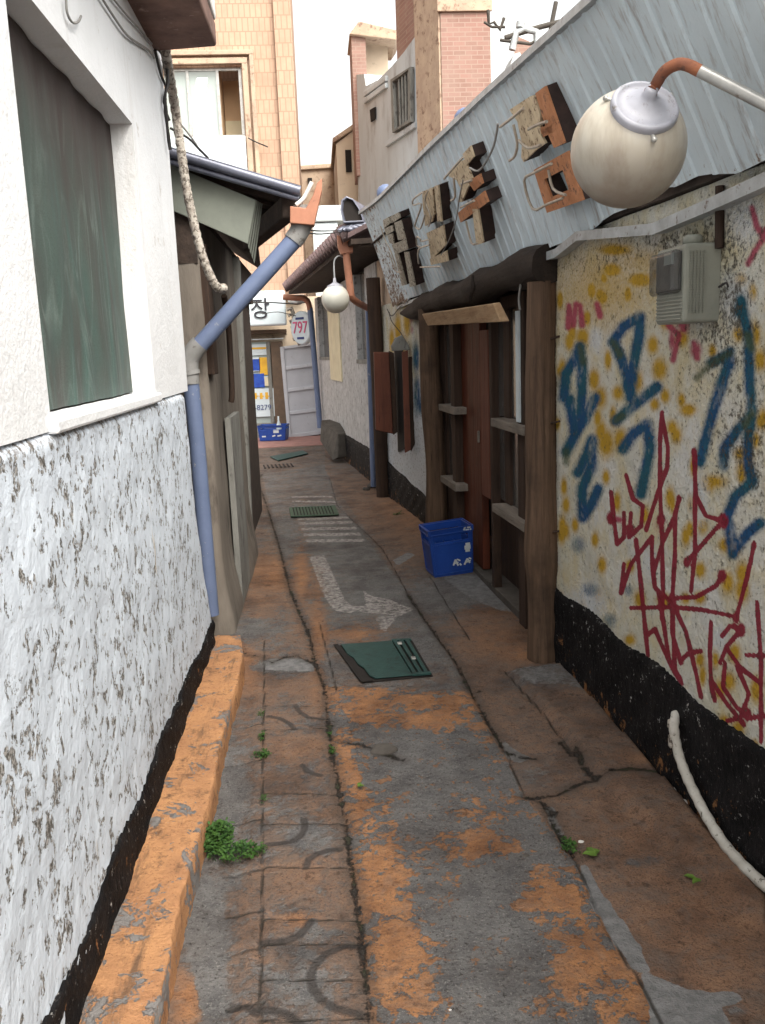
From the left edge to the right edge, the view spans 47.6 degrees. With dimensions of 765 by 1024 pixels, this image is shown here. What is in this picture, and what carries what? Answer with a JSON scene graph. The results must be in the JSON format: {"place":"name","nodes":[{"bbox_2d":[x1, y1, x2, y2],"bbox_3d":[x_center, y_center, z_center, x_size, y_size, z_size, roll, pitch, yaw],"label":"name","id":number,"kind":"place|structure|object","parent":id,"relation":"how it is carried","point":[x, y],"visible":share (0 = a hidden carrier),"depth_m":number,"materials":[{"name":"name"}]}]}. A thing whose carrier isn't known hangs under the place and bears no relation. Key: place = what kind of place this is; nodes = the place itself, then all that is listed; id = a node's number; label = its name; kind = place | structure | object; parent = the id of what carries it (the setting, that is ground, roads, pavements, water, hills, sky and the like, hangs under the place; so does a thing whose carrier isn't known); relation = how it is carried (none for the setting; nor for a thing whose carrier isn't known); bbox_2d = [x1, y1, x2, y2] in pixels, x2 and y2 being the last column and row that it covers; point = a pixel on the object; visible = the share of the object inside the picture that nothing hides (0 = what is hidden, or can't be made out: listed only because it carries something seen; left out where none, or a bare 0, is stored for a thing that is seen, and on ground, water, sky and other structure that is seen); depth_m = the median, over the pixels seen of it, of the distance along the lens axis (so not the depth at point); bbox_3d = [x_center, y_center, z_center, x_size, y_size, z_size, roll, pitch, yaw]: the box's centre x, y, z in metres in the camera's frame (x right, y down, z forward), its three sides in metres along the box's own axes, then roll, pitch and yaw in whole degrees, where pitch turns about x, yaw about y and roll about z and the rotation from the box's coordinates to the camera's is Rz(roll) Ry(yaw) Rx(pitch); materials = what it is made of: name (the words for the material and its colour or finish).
{"place":"outdoors","nodes":[
{"label":"outdoors","id":0,"kind":"place"},
{"bbox_2d":[258,435,322,447],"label":"pavement","id":1,"kind":"structure","parent":0,"point":[303,441],"depth_m":15.69,"materials":[{"name":"concrete"}]},
{"bbox_2d":[257,423,288,440],"bbox_3d":[-2.027,-1.488,16.193,0.541,0.285,0.381,-1,11,4],"label":"bottle crate","id":2,"kind":"object","parent":1,"relation":"on","point":[268,432],"visible":1,"depth_m":16.04,"materials":[{"name":"blue plastic"}]},
{"bbox_2d":[310,232,339,234],"bbox_3d":[-0.430,-2.161,6.708,0.029,0.476,3.613,-2,11,1],"label":"overhead wire","id":3,"kind":"object","parent":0,"point":[323,233],"visible":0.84,"depth_m":6.33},
{"bbox_2d":[292,0,579,164],"label":"sky","id":4,"kind":"structure","parent":0,"point":[322,28],"materials":[{"name":"white"}]},
{"bbox_2d":[167,445,764,1023],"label":"ground","id":5,"kind":"structure","parent":0,"point":[407,883],"depth_m":2.89,"materials":[{"name":"grey concrete"}]},
{"bbox_2d":[0,0,215,1023],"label":"white house","id":6,"kind":"structure","parent":5,"relation":"on","point":[107,637],"depth_m":2.44,"materials":[{"name":"paint"}]},
{"bbox_2d":[65,0,81,23],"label":"hook wire","id":7,"kind":"object","parent":6,"relation":"attached to","point":[69,18],"visible":1,"depth_m":2.36,"materials":[{"name":"grey metal"}]},
{"bbox_2d":[7,13,161,433],"bbox_3d":[-0.945,-0.811,2.635,0.222,1.032,1.400,-3,11,-4],"label":"window","id":8,"kind":"structure","parent":6,"relation":"in","point":[66,145],"depth_m":2.61,"materials":[{"name":"green glass"}]},
{"bbox_2d":[102,0,154,58],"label":"wall cable","id":9,"kind":"object","parent":6,"relation":"attached to","point":[124,31],"depth_m":3.09,"materials":[{"name":"grey rubber"}]},
{"bbox_2d":[113,0,152,44],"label":"wall cable","id":10,"kind":"object","parent":6,"relation":"attached to","point":[130,19],"depth_m":3.24,"materials":[{"name":"grey rubber"}]},
{"bbox_2d":[153,49,169,120],"bbox_3d":[-0.978,-1.890,3.852,0.015,0.230,0.254,-3,11,-4],"label":"wall cable","id":11,"kind":"object","parent":6,"relation":"attached to","point":[158,66],"depth_m":3.79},
{"bbox_2d":[158,51,171,149],"bbox_3d":[-0.968,-1.841,3.885,0.030,0.418,0.165,-2,11,1],"label":"wall cable","id":12,"kind":"object","parent":6,"relation":"attached to","point":[166,109],"depth_m":3.88,"materials":[{"name":"black rubber"}]},
{"bbox_2d":[160,50,227,292],"bbox_3d":[-0.958,-1.593,4.181,0.179,1.023,0.616,-1,11,8],"label":"wrapped tube","id":13,"kind":"object","parent":6,"relation":"attached to","point":[173,98],"visible":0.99,"depth_m":4.31,"materials":[{"name":"beige fabric"}]},
{"bbox_2d":[79,635,244,1023],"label":"kerb","id":14,"kind":"structure","parent":5,"relation":"on","point":[134,981],"depth_m":2.61,"materials":[{"name":"orange paint"}]},
{"bbox_2d":[203,817,234,854],"bbox_3d":[-0.558,1.071,2.909,0.126,0.073,0.207,-3,11,-4],"label":"weed","id":15,"kind":"object","parent":5,"relation":"on","point":[217,826],"visible":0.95,"depth_m":2.89,"materials":[{"name":"green plant"}]},
{"bbox_2d":[169,147,300,634],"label":"brown house","id":16,"kind":"structure","parent":5,"relation":"on","point":[244,214],"depth_m":5.04,"materials":[{"name":"grey paint"}]},
{"bbox_2d":[170,127,208,157],"bbox_3d":[-0.977,-1.896,4.458,0.053,0.115,0.259,5,13,34],"label":"roof cable","id":17,"kind":"object","parent":16,"relation":"on","point":[194,144],"visible":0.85,"depth_m":4.44,"materials":[{"name":"black rubber"}]},
{"bbox_2d":[182,125,199,151],"bbox_3d":[-0.994,-1.929,4.437,0.020,0.134,0.185,4,12,29],"label":"roof cable","id":18,"kind":"object","parent":16,"relation":"on","point":[187,132],"visible":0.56,"depth_m":4.43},
{"bbox_2d":[221,294,234,402],"bbox_3d":[-0.944,-0.995,5.313,0.046,0.650,0.178,-3,11,-4],"label":"wall pipe","id":19,"kind":"object","parent":16,"relation":"attached to","point":[224,298],"depth_m":5.36,"materials":[{"name":"metal"}]},
{"bbox_2d":[184,204,311,616],"bbox_3d":[-0.705,-0.512,4.742,0.762,2.201,0.118,-3,11,-6],"label":"drainpipe","id":20,"kind":"object","parent":16,"relation":"attached to","point":[246,293],"visible":0.76,"depth_m":4.63,"materials":[{"name":"blue plastic"}]},
{"bbox_2d":[290,179,321,226],"bbox_3d":[-0.399,-1.612,4.537,0.176,0.229,0.100,-3,11,-4],"label":"gutter end","id":21,"kind":"object","parent":20,"relation":"attached to","point":[307,215],"visible":0.99,"depth_m":4.50,"materials":[{"name":"orange metal"}]},
{"bbox_2d":[295,181,313,206],"bbox_3d":[-0.406,-1.652,4.508,0.104,0.125,0.024,-3,11,-4],"label":"gutter scrap","id":22,"kind":"object","parent":21,"relation":"attached to","point":[302,199],"visible":1,"depth_m":4.50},
{"bbox_2d":[311,230,340,231],"bbox_3d":[-0.429,-2.176,6.705,0.029,0.473,3.613,-2,11,1],"label":"overhead wire","id":23,"kind":"object","parent":16,"relation":"attached to","point":[324,230],"visible":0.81,"depth_m":6.42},
{"bbox_2d":[162,0,307,295],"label":"tan building","id":24,"kind":"structure","parent":5,"relation":"on","point":[236,85],"depth_m":15.79,"materials":[{"name":"tile"}]},
{"bbox_2d":[164,67,244,137],"bbox_3d":[-3.266,-7.521,16.219,1.397,1.202,0.830,-3,11,-4],"label":"window","id":25,"kind":"structure","parent":24,"relation":"in","point":[202,103],"depth_m":15.86,"materials":[{"name":"white glass"}]},
{"bbox_2d":[207,839,263,862],"bbox_3d":[-0.478,1.093,2.821,0.183,0.056,0.120,-3,11,-4],"label":"weed","id":26,"kind":"object","parent":5,"relation":"on","point":[238,846],"visible":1,"depth_m":2.81,"materials":[{"name":"green plant"}]},
{"bbox_2d":[252,748,271,758],"bbox_3d":[-0.488,0.977,3.508,0.078,0.032,0.070,0,11,12],"label":"weed","id":27,"kind":"object","parent":5,"relation":"on","point":[263,754],"visible":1,"depth_m":3.51,"materials":[{"name":"green plant"}]},
{"bbox_2d":[258,730,266,741],"bbox_3d":[-0.510,0.947,3.680,0.044,0.031,0.069,-7,12,-25],"label":"weed","id":28,"kind":"object","parent":5,"relation":"on","point":[263,733],"visible":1,"depth_m":3.68,"materials":[{"name":"green plant"}]},
{"bbox_2d":[258,841,267,852],"bbox_3d":[-0.392,1.103,2.852,0.037,0.018,0.064,-3,11,-4],"label":"weed","id":29,"kind":"object","parent":5,"relation":"on","point":[261,844],"visible":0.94,"depth_m":2.85,"materials":[{"name":"green plant"}]},
{"bbox_2d":[263,463,293,468],"bbox_3d":[-1.504,-0.667,12.518,0.421,0.006,0.382,-4,11,-11],"label":"drain grate","id":30,"kind":"object","parent":5,"relation":"on","point":[279,465],"visible":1,"depth_m":12.50,"materials":[{"name":"grey metal"}]},
{"bbox_2d":[251,296,320,437],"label":"shop","id":31,"kind":"structure","parent":5,"relation":"on","point":[268,342],"depth_m":16.63,"materials":[{"name":"white paint"}]},
{"bbox_2d":[252,342,274,437],"bbox_3d":[-2.943,-2.304,16.611,1.731,1.814,0.092,-3,11,-4],"label":"glass door","id":32,"kind":"structure","parent":31,"relation":"in","point":[264,392],"depth_m":16.60,"materials":[{"name":"clear glass"}]},
{"bbox_2d":[249,290,286,326],"bbox_3d":[-2.546,-3.738,16.009,1.521,0.621,0.373,-3,11,-4],"label":"shop sign","id":33,"kind":"object","parent":31,"relation":"attached to","point":[259,318],"visible":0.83,"depth_m":15.88,"materials":[{"name":"white plastic"}]},
{"bbox_2d":[286,307,299,345],"bbox_3d":[-1.643,-3.437,16.067,0.242,0.715,0.080,-3,11,-4],"label":"cable bundle","id":34,"kind":"object","parent":33,"relation":"hanging from","point":[291,309],"visible":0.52,"depth_m":16.00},
{"bbox_2d":[253,302,298,304],"bbox_3d":[-1.933,-3.756,15.630,0.969,0.068,0.024,-3,11,-4],"label":"shop wire","id":35,"kind":"object","parent":31,"relation":"attached to","point":[275,302],"visible":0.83,"depth_m":15.62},
{"bbox_2d":[280,343,320,436],"bbox_3d":[-1.558,-2.330,16.639,0.710,1.798,0.090,-3,11,-4],"label":"folding door","id":36,"kind":"structure","parent":31,"relation":"attached to","point":[298,384],"depth_m":16.61,"materials":[{"name":"grey paint"}]},
{"bbox_2d":[284,346,319,436],"bbox_3d":[-1.560,-2.334,16.659,0.710,1.798,0.050,-3,11,-4],"label":"door leaf","id":37,"kind":"structure","parent":36,"relation":"in","point":[305,346],"depth_m":16.63,"materials":[{"name":"grey paint"}]},
{"bbox_2d":[312,205,342,295],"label":"building","id":38,"kind":"structure","parent":31,"relation":"on","point":[328,217],"depth_m":16.84,"materials":[{"name":"paint"}]},
{"bbox_2d":[270,450,307,460],"bbox_3d":[-1.490,-0.895,13.711,0.421,0.012,1.215,3,12,27],"label":"manhole cover","id":39,"kind":"object","parent":5,"relation":"on","point":[287,455],"visible":1,"depth_m":13.64,"materials":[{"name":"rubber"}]},
{"bbox_2d":[289,505,338,517],"bbox_3d":[-0.704,-0.007,8.833,0.510,0.014,0.539,-3,11,-4],"label":"drain grate","id":40,"kind":"object","parent":5,"relation":"on","point":[315,511],"visible":1,"depth_m":8.81,"materials":[{"name":"green metal"}]},
{"bbox_2d":[301,163,334,295],"bbox_3d":[-1.824,-6.472,25.660,1.252,6.637,3.100,-3,11,-4],"label":"brown annex","id":41,"kind":"object","parent":5,"relation":"on","point":[315,174],"visible":0.18,"depth_m":23.71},
{"bbox_2d":[282,223,378,480],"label":"tiled house","id":42,"kind":"structure","parent":5,"relation":"on","point":[342,356],"depth_m":11.81,"materials":[{"name":"grey paint"}]},
{"bbox_2d":[288,294,304,303],"bbox_3d":[-1.520,-3.872,15.795,0.400,0.182,0.389,-3,11,-4],"label":"wall light","id":43,"kind":"object","parent":42,"relation":"attached to","point":[297,302],"visible":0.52,"depth_m":15.64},
{"bbox_2d":[291,311,309,344],"bbox_3d":[-1.464,-3.347,15.791,0.100,0.600,0.600,-12,14,-41],"label":"round sign","id":44,"kind":"object","parent":42,"relation":"attached to","point":[300,329],"visible":0.9,"depth_m":15.75,"materials":[{"name":"white metal"}]},
{"bbox_2d":[283,294,321,427],"bbox_3d":[-1.403,-2.646,15.313,0.581,2.351,0.100,-3,11,-4],"label":"drainpipe","id":45,"kind":"object","parent":42,"relation":"attached to","point":[306,299],"visible":0.98,"depth_m":15.25,"materials":[{"name":"orange metal"}]},
{"bbox_2d":[319,304,329,359],"bbox_3d":[-0.948,-3.101,14.586,0.109,1.069,1.494,-4,11,-10],"label":"window","id":46,"kind":"structure","parent":42,"relation":"in","point":[325,316],"depth_m":14.94,"materials":[{"name":"grey concrete"}]},
{"bbox_2d":[337,222,365,233],"bbox_3d":[-0.270,-2.831,8.628,0.376,0.121,0.075,-3,11,-4],"label":"roof lump","id":47,"kind":"object","parent":42,"relation":"on","point":[348,227],"visible":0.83,"depth_m":8.60,"materials":[{"name":"silver metal"}]},
{"bbox_2d":[340,196,364,223],"bbox_3d":[-0.248,-2.994,8.688,0.206,0.280,0.390,2,11,22],"label":"vent hood","id":48,"kind":"object","parent":42,"relation":"on","point":[350,208],"visible":0.69,"depth_m":8.58,"materials":[{"name":"grey metal"}]},
{"bbox_2d":[337,235,375,486],"bbox_3d":[-0.262,-1.553,9.496,0.185,2.728,0.986,0,11,11],"label":"drainpipe","id":49,"kind":"object","parent":42,"relation":"attached to","point":[345,250],"visible":0.76,"depth_m":9.82,"materials":[{"name":"orange metal"}]},
{"bbox_2d":[321,255,348,312],"bbox_3d":[-0.490,-2.336,8.913,0.288,0.578,0.288,-3,11,-4],"label":"globe lamp","id":50,"kind":"object","parent":49,"relation":"hanging from","point":[335,297],"visible":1,"depth_m":8.85,"materials":[{"name":"white glass"}]},
{"bbox_2d":[356,273,366,363],"bbox_3d":[-0.226,-2.392,10.720,0.109,1.097,0.872,-4,11,-10],"label":"window","id":51,"kind":"structure","parent":42,"relation":"in","point":[362,282],"depth_m":10.95,"materials":[{"name":"grey wood"}]},
{"bbox_2d":[320,419,346,459],"bbox_3d":[-0.723,-1.101,13.053,0.282,0.520,0.892,-5,11,-16],"label":"stone slab","id":52,"kind":"object","parent":5,"relation":"on","point":[332,438],"depth_m":12.85,"materials":[{"name":"grey stone"}]},
{"bbox_2d":[331,125,357,225],"bbox_3d":[-0.827,-6.159,22.733,0.720,7.020,3.100,-3,11,-4],"label":"beige annex","id":53,"kind":"object","parent":5,"relation":"on","point":[342,159],"visible":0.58,"depth_m":20.86,"materials":[{"name":"beige paint"}]},
{"bbox_2d":[345,150,351,171],"bbox_3d":[-0.815,-8.410,20.796,0.142,0.496,0.049,-3,11,-4],"label":"slit window","id":54,"kind":"structure","parent":53,"relation":"in","point":[347,152],"depth_m":20.77,"materials":[{"name":"black glass"}]},
{"bbox_2d":[366,277,388,497],"bbox_3d":[-0.039,-1.320,9.392,0.188,2.352,0.165,-3,11,-4],"label":"timber post","id":55,"kind":"object","parent":5,"relation":"on","point":[376,345],"visible":0.77,"depth_m":9.28,"materials":[{"name":"brown wood"}]},
{"bbox_2d":[333,638,432,682],"bbox_3d":[-0.011,0.766,4.537,0.437,0.024,0.589,-4,11,-8],"label":"drain cover","id":56,"kind":"object","parent":5,"relation":"on","point":[396,659],"visible":1,"depth_m":4.50,"materials":[{"name":"green metal"}]},
{"bbox_2d":[370,743,397,755],"bbox_3d":[0.004,0.961,3.531,0.116,0.023,0.097,-3,11,-4],"label":"mortar lump","id":57,"kind":"object","parent":5,"relation":"on","point":[383,749],"visible":1,"depth_m":3.51,"materials":[{"name":"concrete"}]},
{"bbox_2d":[395,0,491,153],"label":"brick tower","id":58,"kind":"structure","parent":5,"relation":"on","point":[453,56],"depth_m":15.26,"materials":[{"name":"pink brick"}]},
{"bbox_2d":[419,518,473,577],"bbox_3d":[0.458,0.260,6.207,0.339,0.378,0.250,-5,11,-13],"label":"bottle crate","id":59,"kind":"object","parent":5,"relation":"on","point":[448,551],"visible":1,"depth_m":6.13,"materials":[{"name":"blue plastic"}]},
{"bbox_2d":[357,16,548,205],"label":"concrete building","id":60,"kind":"structure","parent":5,"relation":"on","point":[387,123],"depth_m":17.52,"materials":[{"name":"grey concrete"}]},
{"bbox_2d":[347,22,396,184],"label":"rooftop block","id":61,"kind":"structure","parent":60,"relation":"on","point":[372,49],"depth_m":19.22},
{"bbox_2d":[370,107,375,121],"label":"small window","id":62,"kind":"structure","parent":60,"relation":"in","point":[372,111],"depth_m":18.31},
{"bbox_2d":[390,67,413,132],"bbox_3d":[0.390,-7.986,16.821,0.080,1.003,1.000,-6,11,-20],"label":"window","id":63,"kind":"structure","parent":60,"relation":"in","point":[402,85],"depth_m":16.80,"materials":[{"name":"grey metal"}]},
{"bbox_2d":[514,37,529,54],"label":"brick wall","id":64,"kind":"structure","parent":5,"relation":"on","point":[521,49],"depth_m":15.77,"materials":[{"name":"pink brick"}]},
{"bbox_2d":[358,0,764,876],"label":"pub building","id":65,"kind":"structure","parent":5,"relation":"on","point":[588,452],"depth_m":3.37,"materials":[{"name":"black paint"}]},
{"bbox_2d":[377,184,387,195],"bbox_3d":[0.051,-2.964,8.245,0.221,0.283,0.162,-10,13,-37],"label":"roof vent","id":66,"kind":"object","parent":65,"relation":"on","point":[381,188],"visible":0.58,"depth_m":8.15,"materials":[{"name":"blue plastic"}]},
{"bbox_2d":[373,351,396,434],"bbox_3d":[0.025,-1.178,8.614,0.212,0.820,0.120,-3,11,-4],"label":"shutter","id":67,"kind":"object","parent":65,"relation":"attached to","point":[385,396],"visible":1,"depth_m":8.57,"materials":[{"name":"brown wood"}]},
{"bbox_2d":[391,335,409,350],"bbox_3d":[0.161,-1.548,7.955,0.162,0.137,0.140,-3,11,-4],"label":"hood","id":68,"kind":"object","parent":65,"relation":"attached to","point":[399,343],"visible":0.99,"depth_m":7.89,"materials":[{"name":"grey metal"}]},
{"bbox_2d":[380,208,424,286],"bbox_3d":[0.173,-2.072,6.859,0.283,0.571,0.904,-4,11,-10],"label":"sign letter","id":69,"kind":"object","parent":65,"relation":"attached to","point":[410,271],"visible":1,"depth_m":6.76,"materials":[{"name":"brown wood"}]},
{"bbox_2d":[394,350,414,452],"bbox_3d":[0.221,-1.044,8.361,0.121,1.022,0.845,-3,11,-4],"label":"open shutter","id":70,"kind":"object","parent":65,"relation":"attached to","point":[404,398],"visible":0.89,"depth_m":8.02,"materials":[{"name":"brown wood"}]},
{"bbox_2d":[412,181,457,267],"bbox_3d":[0.341,-1.851,5.695,0.276,0.486,1.122,-3,11,-4],"label":"sign letter","id":71,"kind":"object","parent":65,"relation":"attached to","point":[436,202],"visible":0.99,"depth_m":5.48,"materials":[{"name":"brown wood"}]},
{"bbox_2d":[439,324,467,528],"bbox_3d":[0.534,-0.651,7.026,0.180,1.860,1.456,-2,11,0],"label":"window","id":72,"kind":"structure","parent":65,"relation":"in","point":[449,335],"depth_m":6.52,"materials":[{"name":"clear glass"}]},
{"bbox_2d":[454,107,464,117],"bbox_3d":[0.622,-2.774,6.283,0.221,0.283,0.162,-10,13,-37],"label":"roof vent","id":73,"kind":"object","parent":65,"relation":"on","point":[458,112],"visible":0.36,"depth_m":6.21,"materials":[{"name":"blue plastic"}]},
{"bbox_2d":[467,275,474,302],"bbox_3d":[0.481,-1.211,4.718,0.028,0.143,0.137,-3,11,-4],"label":"hanging cable","id":74,"kind":"object","parent":65,"relation":"hanging from","point":[472,291],"visible":1,"depth_m":4.66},
{"bbox_2d":[443,141,501,245],"bbox_3d":[0.488,-1.675,4.651,0.260,0.457,0.639,-3,11,-4],"label":"sign letter","id":75,"kind":"object","parent":65,"relation":"attached to","point":[478,209],"visible":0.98,"depth_m":4.58,"materials":[{"name":"brown wood"}]},
{"bbox_2d":[441,180,463,254],"bbox_3d":[0.398,-1.662,4.965,0.021,0.272,0.998,-3,11,-3],"label":"sign wire","id":76,"kind":"object","parent":75,"relation":"attached to","point":[456,216],"visible":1,"depth_m":4.80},
{"bbox_2d":[469,123,498,171],"bbox_3d":[0.468,-1.641,3.955,0.029,0.106,0.580,-3,11,-6],"label":"sign wire","id":77,"kind":"object","parent":75,"relation":"attached to","point":[490,153],"visible":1,"depth_m":3.87,"materials":[{"name":"grey metal"}]},
{"bbox_2d":[461,323,489,568],"bbox_3d":[0.637,-0.539,6.296,0.065,1.780,0.759,-4,11,-8],"label":"door","id":78,"kind":"structure","parent":65,"relation":"in","point":[476,504],"depth_m":6.12,"materials":[{"name":"brown wood"}]},
{"bbox_2d":[488,291,527,628],"bbox_3d":[0.777,-0.361,5.371,0.226,1.880,1.376,-3,11,-4],"label":"window","id":79,"kind":"structure","parent":65,"relation":"in","point":[507,436],"depth_m":5.25,"materials":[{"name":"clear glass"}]},
{"bbox_2d":[505,52,520,68],"bbox_3d":[1.030,-3.538,6.920,0.127,0.144,0.300,-3,11,-4],"label":"bent sheet","id":80,"kind":"object","parent":65,"relation":"on","point":[514,58],"visible":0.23,"depth_m":6.77,"materials":[{"name":"white metal"}]},
{"bbox_2d":[518,284,521,310],"bbox_3d":[0.685,-1.092,4.294,0.013,0.183,0.097,-3,11,-4],"label":"hanging cable","id":81,"kind":"object","parent":65,"relation":"hanging from","point":[519,294],"visible":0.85,"depth_m":4.33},
{"bbox_2d":[484,1,559,51],"bbox_3d":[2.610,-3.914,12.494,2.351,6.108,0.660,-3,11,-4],"label":"rooftop pipework","id":82,"kind":"object","parent":65,"relation":"on","point":[522,28],"visible":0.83,"depth_m":11.67,"materials":[{"name":"metal"}]},
{"bbox_2d":[499,82,589,212],"bbox_3d":[0.668,-1.464,3.534,0.247,0.466,0.557,-4,11,-9],"label":"sign letter","id":83,"kind":"object","parent":65,"relation":"attached to","point":[543,117],"visible":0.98,"depth_m":3.42,"materials":[{"name":"brown wood"}]},
{"bbox_2d":[570,57,764,208],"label":"globe lamp","id":84,"kind":"object","parent":65,"relation":"attached to","point":[629,143],"visible":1,"depth_m":2.06,"materials":[{"name":"beige glass"}]},
{"bbox_2d":[656,185,724,324],"bbox_3d":[0.947,-0.790,2.710,0.155,0.395,0.251,-3,11,-4],"label":"meter box","id":85,"kind":"object","parent":65,"relation":"attached to","point":[688,270],"visible":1,"depth_m":2.64,"materials":[{"name":"grey plastic"}]},
{"bbox_2d":[667,710,764,892],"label":"hose","id":86,"kind":"object","parent":65,"relation":"attached to","point":[751,873],"visible":1,"depth_m":2.84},
{"bbox_2d":[718,282,728,287],"bbox_3d":[1.006,-0.668,2.558,0.007,0.017,0.061,-3,11,-4],"label":"meter wire","id":87,"kind":"object","parent":65,"relation":"attached to","point":[724,283],"visible":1,"depth_m":2.55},
{"bbox_2d":[561,836,580,852],"bbox_3d":[0.603,1.068,2.802,0.064,0.030,0.094,-3,11,-4],"label":"weed","id":88,"kind":"object","parent":5,"relation":"on","point":[569,842],"visible":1,"depth_m":2.79,"materials":[{"name":"green plant"}]},
{"bbox_2d":[582,847,599,855],"bbox_3d":[0.661,1.076,2.749,0.049,0.015,0.065,3,12,27],"label":"fallen leaf","id":89,"kind":"object","parent":5,"relation":"on","point":[590,851],"visible":1,"depth_m":2.75,"materials":[{"name":"green plant"}]},
{"bbox_2d":[684,874,700,882],"bbox_3d":[0.931,1.097,2.599,0.037,0.010,0.052,-5,11,-14],"label":"fallen leaf","id":90,"kind":"object","parent":5,"relation":"on","point":[694,878],"visible":1,"depth_m":2.60,"materials":[{"name":"green plant"}]}
]}

